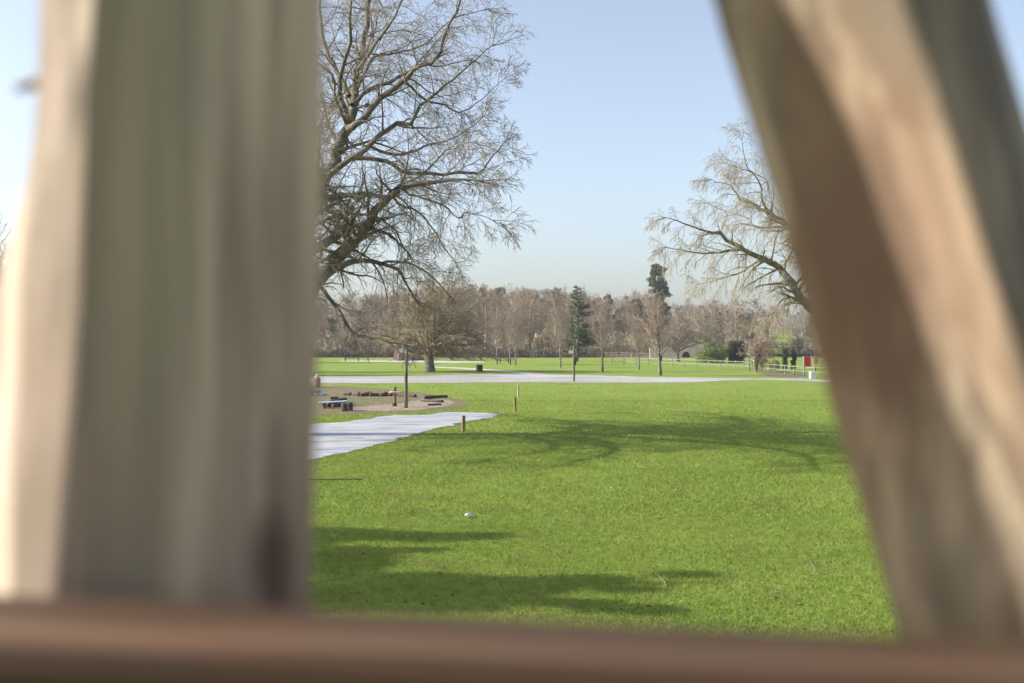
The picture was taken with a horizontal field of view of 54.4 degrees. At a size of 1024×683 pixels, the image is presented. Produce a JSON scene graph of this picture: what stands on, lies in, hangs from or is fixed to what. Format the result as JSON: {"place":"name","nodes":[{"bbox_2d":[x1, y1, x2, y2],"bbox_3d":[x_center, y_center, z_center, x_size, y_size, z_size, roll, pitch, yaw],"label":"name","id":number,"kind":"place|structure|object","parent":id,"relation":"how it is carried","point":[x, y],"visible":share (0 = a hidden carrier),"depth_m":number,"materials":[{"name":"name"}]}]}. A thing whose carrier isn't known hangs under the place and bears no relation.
{"place":"outdoors","nodes":[
{"label":"outdoors","id":0,"kind":"place"},
{"bbox_2d":[317,386,472,414],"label":"bare soil","id":1,"kind":"structure","parent":0,"point":[355,399],"depth_m":51.43,"materials":[{"name":"brown soil"}]},
{"bbox_2d":[317,400,348,408],"bbox_3d":[-8.003,2.815,44.513,1.349,0.369,0.340,0,0,3],"label":"balance board","id":2,"kind":"object","parent":1,"relation":"on","point":[324,404],"visible":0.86,"depth_m":44.42,"materials":[{"name":"beige paint"}]},
{"bbox_2d":[326,397,348,407],"bbox_3d":[-8.089,2.833,46.306,0.480,0.361,2.403,0,0,7],"label":"log pile","id":3,"kind":"object","parent":1,"relation":"on","point":[334,405],"visible":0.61,"depth_m":45.45,"materials":[{"name":"brown plant"}]},
{"bbox_2d":[389,387,403,405],"bbox_3d":[-5.322,2.600,46.006,0.663,1.003,0.268,0,0,0],"label":"short post","id":4,"kind":"object","parent":1,"relation":"on","point":[394,392],"visible":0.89,"depth_m":45.95,"materials":[{"name":"brown wood"}]},
{"bbox_2d":[399,349,408,407],"bbox_3d":[-4.858,1.710,44.780,0.400,2.781,0.170,0,0,0],"label":"trail post","id":5,"kind":"object","parent":1,"relation":"on","point":[406,385],"visible":0.82,"depth_m":44.72,"materials":[{"name":"brown wood"}]},
{"bbox_2d":[353,399,455,410],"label":"sand","id":6,"kind":"structure","parent":1,"relation":"on","point":[410,404],"depth_m":45.81,"materials":[{"name":"beige sand"}]},
{"bbox_2d":[420,398,443,401],"bbox_3d":[-3.958,2.925,49.212,1.519,0.160,0.157,0,0,39],"label":"fallen log","id":7,"kind":"object","parent":6,"relation":"on","point":[428,400],"visible":0.99,"depth_m":49.17,"materials":[{"name":"brown wood"}]},
{"bbox_2d":[423,395,447,398],"bbox_3d":[-4.023,2.910,52.406,1.466,0.181,0.180,0,0,-38],"label":"fallen log","id":8,"kind":"object","parent":1,"relation":"on","point":[433,396],"visible":1,"depth_m":52.27,"materials":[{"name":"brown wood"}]},
{"bbox_2d":[316,412,502,458],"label":"path","id":9,"kind":"structure","parent":0,"point":[338,437],"depth_m":33.78,"materials":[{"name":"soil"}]},
{"bbox_2d":[350,360,482,362],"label":"back path","id":10,"kind":"structure","parent":0,"point":[418,361],"depth_m":149.09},
{"bbox_2d":[435,367,548,374],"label":"thin path","id":11,"kind":"structure","parent":0,"point":[493,370],"depth_m":102.82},
{"bbox_2d":[494,286,506,295],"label":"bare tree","id":12,"kind":"object","parent":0,"point":[499,289],"visible":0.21,"depth_m":289.08,"materials":[{"name":"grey plant"}]},
{"bbox_2d":[0,0,1023,327],"label":"sky","id":13,"kind":"structure","parent":0,"point":[622,104],"materials":[{"name":"blue"}]},
{"bbox_2d":[453,354,575,354],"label":"wire fence","id":14,"kind":"object","parent":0,"point":[514,354],"visible":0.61,"depth_m":180.91,"materials":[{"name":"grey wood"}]},
{"bbox_2d":[319,374,823,382],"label":"path","id":15,"kind":"structure","parent":0,"point":[462,378],"depth_m":78.34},
{"bbox_2d":[310,319,899,637],"bbox_3d":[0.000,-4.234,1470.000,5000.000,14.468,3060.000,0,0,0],"label":"ground","id":16,"kind":"structure","parent":0,"point":[586,365],"depth_m":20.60,"materials":[{"name":"green plant"}]},
{"bbox_2d":[0,214,13,267],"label":"bare tree","id":17,"kind":"object","parent":16,"relation":"on","point":[1,256],"visible":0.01,"depth_m":62.47,"materials":[{"name":"brown plant"}]},
{"bbox_2d":[0,0,537,369],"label":"bare tree","id":18,"kind":"object","parent":16,"relation":"on","point":[334,262],"visible":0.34,"depth_m":31.12,"materials":[{"name":"brown plant"}]},
{"bbox_2d":[319,303,331,339],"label":"woodland tree","id":19,"kind":"object","parent":16,"relation":"on","point":[323,313],"visible":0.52,"depth_m":201.75,"materials":[{"name":"brown plant"}]},
{"bbox_2d":[319,299,341,341],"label":"woodland tree","id":20,"kind":"object","parent":16,"relation":"on","point":[326,319],"visible":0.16,"depth_m":245.09,"materials":[{"name":"brown plant"}]},
{"bbox_2d":[324,317,339,344],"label":"tree","id":21,"kind":"object","parent":16,"relation":"on","point":[330,322],"visible":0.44,"depth_m":214.21,"materials":[{"name":"green plant"}]},
{"bbox_2d":[327,321,358,349],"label":"bare tree","id":22,"kind":"object","parent":16,"relation":"on","point":[342,338],"visible":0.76,"depth_m":191.30,"materials":[{"name":"brown plant"}]},
{"bbox_2d":[331,299,356,334],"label":"woodland tree","id":23,"kind":"object","parent":16,"relation":"on","point":[343,314],"visible":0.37,"depth_m":263.88,"materials":[{"name":"brown plant"}]},
{"bbox_2d":[331,293,357,333],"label":"woodland tree","id":24,"kind":"object","parent":16,"relation":"on","point":[345,305],"visible":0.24,"depth_m":288.21,"materials":[{"name":"grey plant"}]},
{"bbox_2d":[321,291,376,338],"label":"woodland tree","id":25,"kind":"object","parent":16,"relation":"on","point":[350,320],"visible":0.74,"depth_m":213.60,"materials":[{"name":"brown plant"}]},
{"bbox_2d":[344,290,364,326],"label":"woodland tree","id":26,"kind":"object","parent":16,"relation":"on","point":[352,296],"visible":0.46,"depth_m":300.03,"materials":[{"name":"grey plant"}]},
{"bbox_2d":[353,298,382,333],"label":"woodland tree","id":27,"kind":"object","parent":16,"relation":"on","point":[373,305],"visible":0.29,"depth_m":246.50,"materials":[{"name":"brown plant"}]},
{"bbox_2d":[352,292,384,330],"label":"woodland tree","id":28,"kind":"object","parent":16,"relation":"on","point":[373,299],"visible":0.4,"depth_m":247.77,"materials":[{"name":"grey plant"}]},
{"bbox_2d":[360,323,383,351],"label":"bare tree","id":29,"kind":"object","parent":16,"relation":"on","point":[368,341],"visible":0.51,"depth_m":192.62,"materials":[{"name":"brown plant"}]},
{"bbox_2d":[362,305,389,334],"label":"woodland tree","id":30,"kind":"object","parent":16,"relation":"on","point":[384,309],"visible":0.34,"depth_m":226.40,"materials":[{"name":"brown plant"}]},
{"bbox_2d":[353,296,399,339],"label":"woodland tree","id":31,"kind":"object","parent":16,"relation":"on","point":[369,308],"visible":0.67,"depth_m":215.29,"materials":[{"name":"brown plant"}]},
{"bbox_2d":[377,296,408,347],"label":"woodland tree","id":32,"kind":"object","parent":16,"relation":"on","point":[389,300],"visible":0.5,"depth_m":193.08,"materials":[{"name":"brown plant"}]},
{"bbox_2d":[383,294,405,341],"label":"woodland tree","id":33,"kind":"object","parent":16,"relation":"on","point":[389,319],"visible":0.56,"depth_m":193.06,"materials":[{"name":"brown plant"}]},
{"bbox_2d":[397,345,424,360],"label":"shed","id":34,"kind":"structure","parent":16,"relation":"on","point":[421,359],"depth_m":156.50,"materials":[{"name":"brown wood"}]},
{"bbox_2d":[343,273,518,371],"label":"bare tree","id":35,"kind":"object","parent":16,"relation":"on","point":[430,340],"visible":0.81,"depth_m":97.59,"materials":[{"name":"brown plant"}]},
{"bbox_2d":[318,345,596,357],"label":"hedge","id":36,"kind":"object","parent":16,"relation":"on","point":[335,352],"visible":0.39,"depth_m":186.40,"materials":[{"name":"brown plant"}]},
{"bbox_2d":[450,290,479,337],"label":"woodland tree","id":37,"kind":"object","parent":16,"relation":"on","point":[465,304],"visible":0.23,"depth_m":221.47,"materials":[{"name":"brown plant"}]},
{"bbox_2d":[476,364,482,371],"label":"litter bin","id":38,"kind":"object","parent":16,"relation":"on","point":[479,367],"visible":1,"depth_m":98.68,"materials":[{"name":"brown wood"}]},
{"bbox_2d":[464,294,504,348],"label":"woodland tree","id":39,"kind":"object","parent":16,"relation":"on","point":[486,299],"visible":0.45,"depth_m":195.21,"materials":[{"name":"brown plant"}]},
{"bbox_2d":[474,295,511,347],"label":"woodland tree","id":40,"kind":"object","parent":16,"relation":"on","point":[496,305],"visible":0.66,"depth_m":190.28,"materials":[{"name":"brown plant"}]},
{"bbox_2d":[483,289,507,344],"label":"woodland tree","id":41,"kind":"object","parent":16,"relation":"on","point":[491,294],"visible":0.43,"depth_m":201.86,"materials":[{"name":"brown plant"}]},
{"bbox_2d":[486,308,509,363],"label":"young tree","id":42,"kind":"object","parent":16,"relation":"on","point":[497,333],"visible":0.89,"depth_m":130.57,"materials":[{"name":"brown plant"}]},
{"bbox_2d":[469,283,533,340],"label":"woodland tree","id":43,"kind":"object","parent":16,"relation":"on","point":[495,306],"visible":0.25,"depth_m":208.30,"materials":[{"name":"brown plant"}]},
{"bbox_2d":[500,299,527,364],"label":"young tree","id":44,"kind":"object","parent":16,"relation":"on","point":[513,311],"visible":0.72,"depth_m":129.48,"materials":[{"name":"brown plant"}]},
{"bbox_2d":[481,287,547,345],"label":"woodland tree","id":45,"kind":"object","parent":16,"relation":"on","point":[511,296],"visible":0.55,"depth_m":210.48,"materials":[{"name":"brown plant"}]},
{"bbox_2d":[506,311,527,364],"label":"young tree","id":46,"kind":"object","parent":16,"relation":"on","point":[518,333],"visible":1,"depth_m":126.00,"materials":[{"name":"brown plant"}]},
{"bbox_2d":[506,298,543,341],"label":"woodland tree","id":47,"kind":"object","parent":16,"relation":"on","point":[529,308],"visible":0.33,"depth_m":219.32,"materials":[{"name":"brown plant"}]},
{"bbox_2d":[518,289,538,341],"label":"woodland tree","id":48,"kind":"object","parent":16,"relation":"on","point":[524,294],"visible":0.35,"depth_m":249.51,"materials":[{"name":"brown plant"}]},
{"bbox_2d":[514,286,552,344],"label":"woodland tree","id":49,"kind":"object","parent":16,"relation":"on","point":[532,296],"visible":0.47,"depth_m":224.87,"materials":[{"name":"brown plant"}]},
{"bbox_2d":[522,296,553,332],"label":"woodland tree","id":50,"kind":"object","parent":16,"relation":"on","point":[539,311],"visible":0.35,"depth_m":239.17,"materials":[{"name":"brown plant"}]},
{"bbox_2d":[319,328,759,356],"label":"undergrowth","id":51,"kind":"object","parent":16,"relation":"on","point":[623,347],"visible":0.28,"depth_m":194.59,"materials":[{"name":"brown plant"}]},
{"bbox_2d":[533,328,567,352],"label":"reeds","id":52,"kind":"object","parent":16,"relation":"on","point":[538,341],"visible":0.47,"depth_m":191.27,"materials":[{"name":"plant"}]},
{"bbox_2d":[544,304,569,367],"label":"young tree","id":53,"kind":"object","parent":16,"relation":"on","point":[560,332],"visible":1,"depth_m":114.85,"materials":[{"name":"brown plant"}]},
{"bbox_2d":[528,284,586,343],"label":"woodland tree","id":54,"kind":"object","parent":16,"relation":"on","point":[554,299],"visible":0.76,"depth_m":194.14,"materials":[{"name":"brown plant"}]},
{"bbox_2d":[533,286,598,334],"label":"woodland tree","id":55,"kind":"object","parent":16,"relation":"on","point":[566,304],"visible":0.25,"depth_m":230.87,"materials":[{"name":"brown plant"}]},
{"bbox_2d":[561,346,576,381],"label":"finger post","id":56,"kind":"object","parent":16,"relation":"on","point":[574,357],"visible":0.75,"depth_m":74.42,"materials":[{"name":"brown wood"}]},
{"bbox_2d":[545,294,610,338],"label":"woodland tree","id":57,"kind":"object","parent":16,"relation":"on","point":[571,304],"visible":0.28,"depth_m":213.01,"materials":[{"name":"brown plant"}]},
{"bbox_2d":[567,290,596,333],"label":"woodland tree","id":58,"kind":"object","parent":16,"relation":"on","point":[584,296],"visible":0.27,"depth_m":214.56,"materials":[{"name":"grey plant"}]},
{"bbox_2d":[561,285,604,360],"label":"conifer tree","id":59,"kind":"object","parent":16,"relation":"on","point":[579,337],"visible":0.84,"depth_m":149.80,"materials":[{"name":"green plant"}]},
{"bbox_2d":[579,294,597,348],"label":"woodland tree","id":60,"kind":"object","parent":16,"relation":"on","point":[587,301],"visible":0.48,"depth_m":192.67,"materials":[{"name":"brown plant"}]},
{"bbox_2d":[311,397,891,633],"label":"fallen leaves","id":61,"kind":"object","parent":16,"relation":"on","point":[615,542],"depth_m":14.87,"materials":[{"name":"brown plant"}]},
{"bbox_2d":[587,295,618,371],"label":"young tree","id":62,"kind":"object","parent":16,"relation":"on","point":[601,314],"visible":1,"depth_m":98.01,"materials":[{"name":"brown plant"}]},
{"bbox_2d":[584,290,627,356],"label":"woodland tree","id":63,"kind":"object","parent":16,"relation":"on","point":[612,323],"visible":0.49,"depth_m":190.59,"materials":[{"name":"brown plant"}]},
{"bbox_2d":[602,294,615,337],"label":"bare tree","id":64,"kind":"object","parent":16,"relation":"on","point":[609,297],"visible":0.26,"depth_m":239.49,"materials":[{"name":"plant"}]},
{"bbox_2d":[613,305,631,338],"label":"woodland tree","id":65,"kind":"object","parent":16,"relation":"on","point":[619,322],"visible":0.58,"depth_m":241.44,"materials":[{"name":"brown plant"}]},
{"bbox_2d":[596,352,656,356],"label":"paling fence","id":66,"kind":"object","parent":16,"relation":"on","point":[624,354],"visible":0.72,"depth_m":180.88,"materials":[{"name":"grey wood"}]},
{"bbox_2d":[613,307,643,334],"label":"woodland tree","id":67,"kind":"object","parent":16,"relation":"on","point":[621,320],"visible":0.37,"depth_m":237.63,"materials":[{"name":"brown plant"}]},
{"bbox_2d":[616,301,642,335],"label":"woodland tree","id":68,"kind":"object","parent":16,"relation":"on","point":[633,306],"visible":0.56,"depth_m":228.31,"materials":[{"name":"brown plant"}]},
{"bbox_2d":[622,305,641,337],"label":"woodland tree","id":69,"kind":"object","parent":16,"relation":"on","point":[630,312],"visible":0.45,"depth_m":224.23,"materials":[{"name":"brown plant"}]},
{"bbox_2d":[630,298,645,321],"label":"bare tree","id":70,"kind":"object","parent":16,"relation":"on","point":[639,301],"visible":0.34,"depth_m":244.34,"materials":[{"name":"plant"}]},
{"bbox_2d":[626,312,650,369],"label":"young tree","id":71,"kind":"object","parent":16,"relation":"on","point":[635,330],"visible":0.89,"depth_m":105.68,"materials":[{"name":"brown plant"}]},
{"bbox_2d":[639,307,653,340],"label":"woodland tree","id":72,"kind":"object","parent":16,"relation":"on","point":[646,334],"visible":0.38,"depth_m":217.67,"materials":[{"name":"brown plant"}]},
{"bbox_2d":[646,263,672,326],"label":"conifer tree","id":73,"kind":"object","parent":16,"relation":"on","point":[660,284],"visible":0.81,"depth_m":231.16,"materials":[{"name":"green plant"}]},
{"bbox_2d":[634,287,686,375],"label":"young tree","id":74,"kind":"object","parent":16,"relation":"on","point":[655,327],"visible":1,"depth_m":86.92,"materials":[{"name":"brown plant"}]},
{"bbox_2d":[649,343,703,357],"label":"building","id":75,"kind":"structure","parent":16,"relation":"on","point":[689,352],"depth_m":186.00,"materials":[{"name":"grey stone"}]},
{"bbox_2d":[651,303,706,361],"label":"bare tree","id":76,"kind":"object","parent":16,"relation":"on","point":[677,346],"visible":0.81,"depth_m":149.60,"materials":[{"name":"brown plant"}]},
{"bbox_2d":[673,304,692,331],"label":"woodland tree","id":77,"kind":"object","parent":16,"relation":"on","point":[676,312],"visible":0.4,"depth_m":223.52,"materials":[{"name":"brown plant"}]},
{"bbox_2d":[627,358,751,369],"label":"rail fence","id":78,"kind":"object","parent":16,"relation":"on","point":[720,364],"visible":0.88,"depth_m":114.61,"materials":[{"name":"grey wood"}]},
{"bbox_2d":[693,312,712,339],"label":"woodland tree","id":79,"kind":"object","parent":16,"relation":"on","point":[706,318],"visible":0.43,"depth_m":196.40,"materials":[{"name":"brown plant"}]},
{"bbox_2d":[676,302,735,350],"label":"bare tree","id":80,"kind":"object","parent":16,"relation":"on","point":[698,330],"visible":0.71,"depth_m":191.19,"materials":[{"name":"brown plant"}]},
{"bbox_2d":[695,341,729,362],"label":"round shrub","id":81,"kind":"object","parent":16,"relation":"on","point":[718,353],"visible":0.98,"depth_m":138.12,"materials":[{"name":"green plant"}]},
{"bbox_2d":[713,308,728,345],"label":"ivy clad tree","id":82,"kind":"object","parent":16,"relation":"on","point":[720,320],"visible":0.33,"depth_m":199.96,"materials":[{"name":"plant"}]},
{"bbox_2d":[643,116,803,344],"bbox_3d":[15.688,-6.688,58.686,20.160,19.827,12.965,0,0,-38],"label":"willow tree","id":83,"kind":"object","parent":16,"relation":"on","point":[790,282],"visible":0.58,"depth_m":57.27,"materials":[{"name":"brown plant"}]},
{"bbox_2d":[701,300,756,356],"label":"woodland tree","id":84,"kind":"object","parent":16,"relation":"on","point":[722,315],"visible":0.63,"depth_m":191.99,"materials":[{"name":"brown plant"}]},
{"bbox_2d":[717,321,748,347],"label":"bare tree","id":85,"kind":"object","parent":16,"relation":"on","point":[733,338],"visible":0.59,"depth_m":180.74,"materials":[{"name":"brown plant"}]},
{"bbox_2d":[712,291,757,349],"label":"woodland tree","id":86,"kind":"object","parent":16,"relation":"on","point":[738,311],"visible":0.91,"depth_m":190.71,"materials":[{"name":"brown plant"}]},
{"bbox_2d":[727,340,745,362],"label":"clipped yew","id":87,"kind":"object","parent":16,"relation":"on","point":[734,349],"visible":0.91,"depth_m":138.40,"materials":[{"name":"green plant"}]},
{"bbox_2d":[730,312,758,343],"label":"woodland tree","id":88,"kind":"object","parent":16,"relation":"on","point":[753,335],"visible":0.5,"depth_m":193.65,"materials":[{"name":"brown plant"}]},
{"bbox_2d":[740,313,754,347],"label":"woodland tree","id":89,"kind":"object","parent":16,"relation":"on","point":[747,336],"visible":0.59,"depth_m":193.96,"materials":[{"name":"brown plant"}]},
{"bbox_2d":[732,298,772,344],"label":"woodland tree","id":90,"kind":"object","parent":16,"relation":"on","point":[754,313],"visible":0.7,"depth_m":193.21,"materials":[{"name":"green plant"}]},
{"bbox_2d":[739,320,778,371],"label":"bare tree","id":91,"kind":"object","parent":16,"relation":"on","point":[756,356],"visible":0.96,"depth_m":96.68,"materials":[{"name":"brown plant"}]},
{"bbox_2d":[768,305,779,335],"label":"woodland tree","id":92,"kind":"object","parent":16,"relation":"on","point":[770,309],"visible":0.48,"depth_m":307.06,"materials":[{"name":"brown plant"}]},
{"bbox_2d":[744,340,816,356],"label":"brush","id":93,"kind":"object","parent":16,"relation":"on","point":[810,350],"visible":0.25,"depth_m":196.92,"materials":[{"name":"brown plant"}]},
{"bbox_2d":[752,348,809,356],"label":"fence","id":94,"kind":"object","parent":16,"relation":"on","point":[798,354],"visible":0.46,"depth_m":149.60,"materials":[{"name":"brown wood"}]},
{"bbox_2d":[759,371,808,376],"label":"dirt","id":95,"kind":"structure","parent":16,"relation":"on","point":[776,374],"depth_m":90.39,"materials":[{"name":"soil"}]},
{"bbox_2d":[766,359,777,370],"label":"leafy bush","id":96,"kind":"object","parent":95,"relation":"on","point":[773,362],"visible":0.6,"depth_m":100.29,"materials":[{"name":"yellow plant"}]},
{"bbox_2d":[782,348,788,368],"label":"narrow yew","id":97,"kind":"object","parent":16,"relation":"on","point":[785,356],"visible":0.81,"depth_m":106.58,"materials":[{"name":"green plant"}]},
{"bbox_2d":[782,315,802,338],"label":"woodland tree","id":98,"kind":"object","parent":16,"relation":"on","point":[792,323],"visible":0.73,"depth_m":300.92,"materials":[{"name":"brown plant"}]},
{"bbox_2d":[764,363,821,375],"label":"rail fence","id":99,"kind":"object","parent":16,"relation":"on","point":[793,366],"visible":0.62,"depth_m":88.62,"materials":[{"name":"grey wood"}]},
{"bbox_2d":[790,349,796,368],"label":"narrow yew","id":100,"kind":"object","parent":16,"relation":"on","point":[793,355],"visible":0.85,"depth_m":106.56,"materials":[{"name":"green plant"}]},
{"bbox_2d":[785,325,809,356],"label":"bare tree","id":101,"kind":"object","parent":16,"relation":"on","point":[798,343],"visible":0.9,"depth_m":192.37,"materials":[{"name":"brown plant"}]},
{"bbox_2d":[789,309,807,336],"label":"woodland tree","id":102,"kind":"object","parent":16,"relation":"on","point":[802,321],"visible":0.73,"depth_m":296.82,"materials":[{"name":"brown plant"}]},
{"bbox_2d":[803,356,811,370],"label":"red board","id":103,"kind":"object","parent":16,"relation":"on","point":[807,361],"visible":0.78,"depth_m":97.90,"materials":[{"name":"paint"}]},
{"bbox_3d":[0.000,0.810,-0.275,2.600,4.380,1.550,0,0,0],"label":"play tower","id":104,"kind":"object","parent":16,"relation":"on","visible":0},
{"bbox_2d":[0,0,323,608],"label":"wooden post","id":105,"kind":"object","parent":104,"relation":"on","point":[160,274],"visible":0.89,"depth_m":0.39,"materials":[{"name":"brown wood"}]},
{"bbox_2d":[713,0,1023,642],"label":"leaning log post","id":106,"kind":"object","parent":104,"relation":"on","point":[888,137],"visible":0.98,"depth_m":0.40,"materials":[{"name":"brown wood"}]},
{"bbox_2d":[0,595,1023,682],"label":"hand rail","id":107,"kind":"object","parent":106,"relation":"attached to","point":[59,640],"visible":1,"depth_m":0.30,"materials":[{"name":"brown wood"}]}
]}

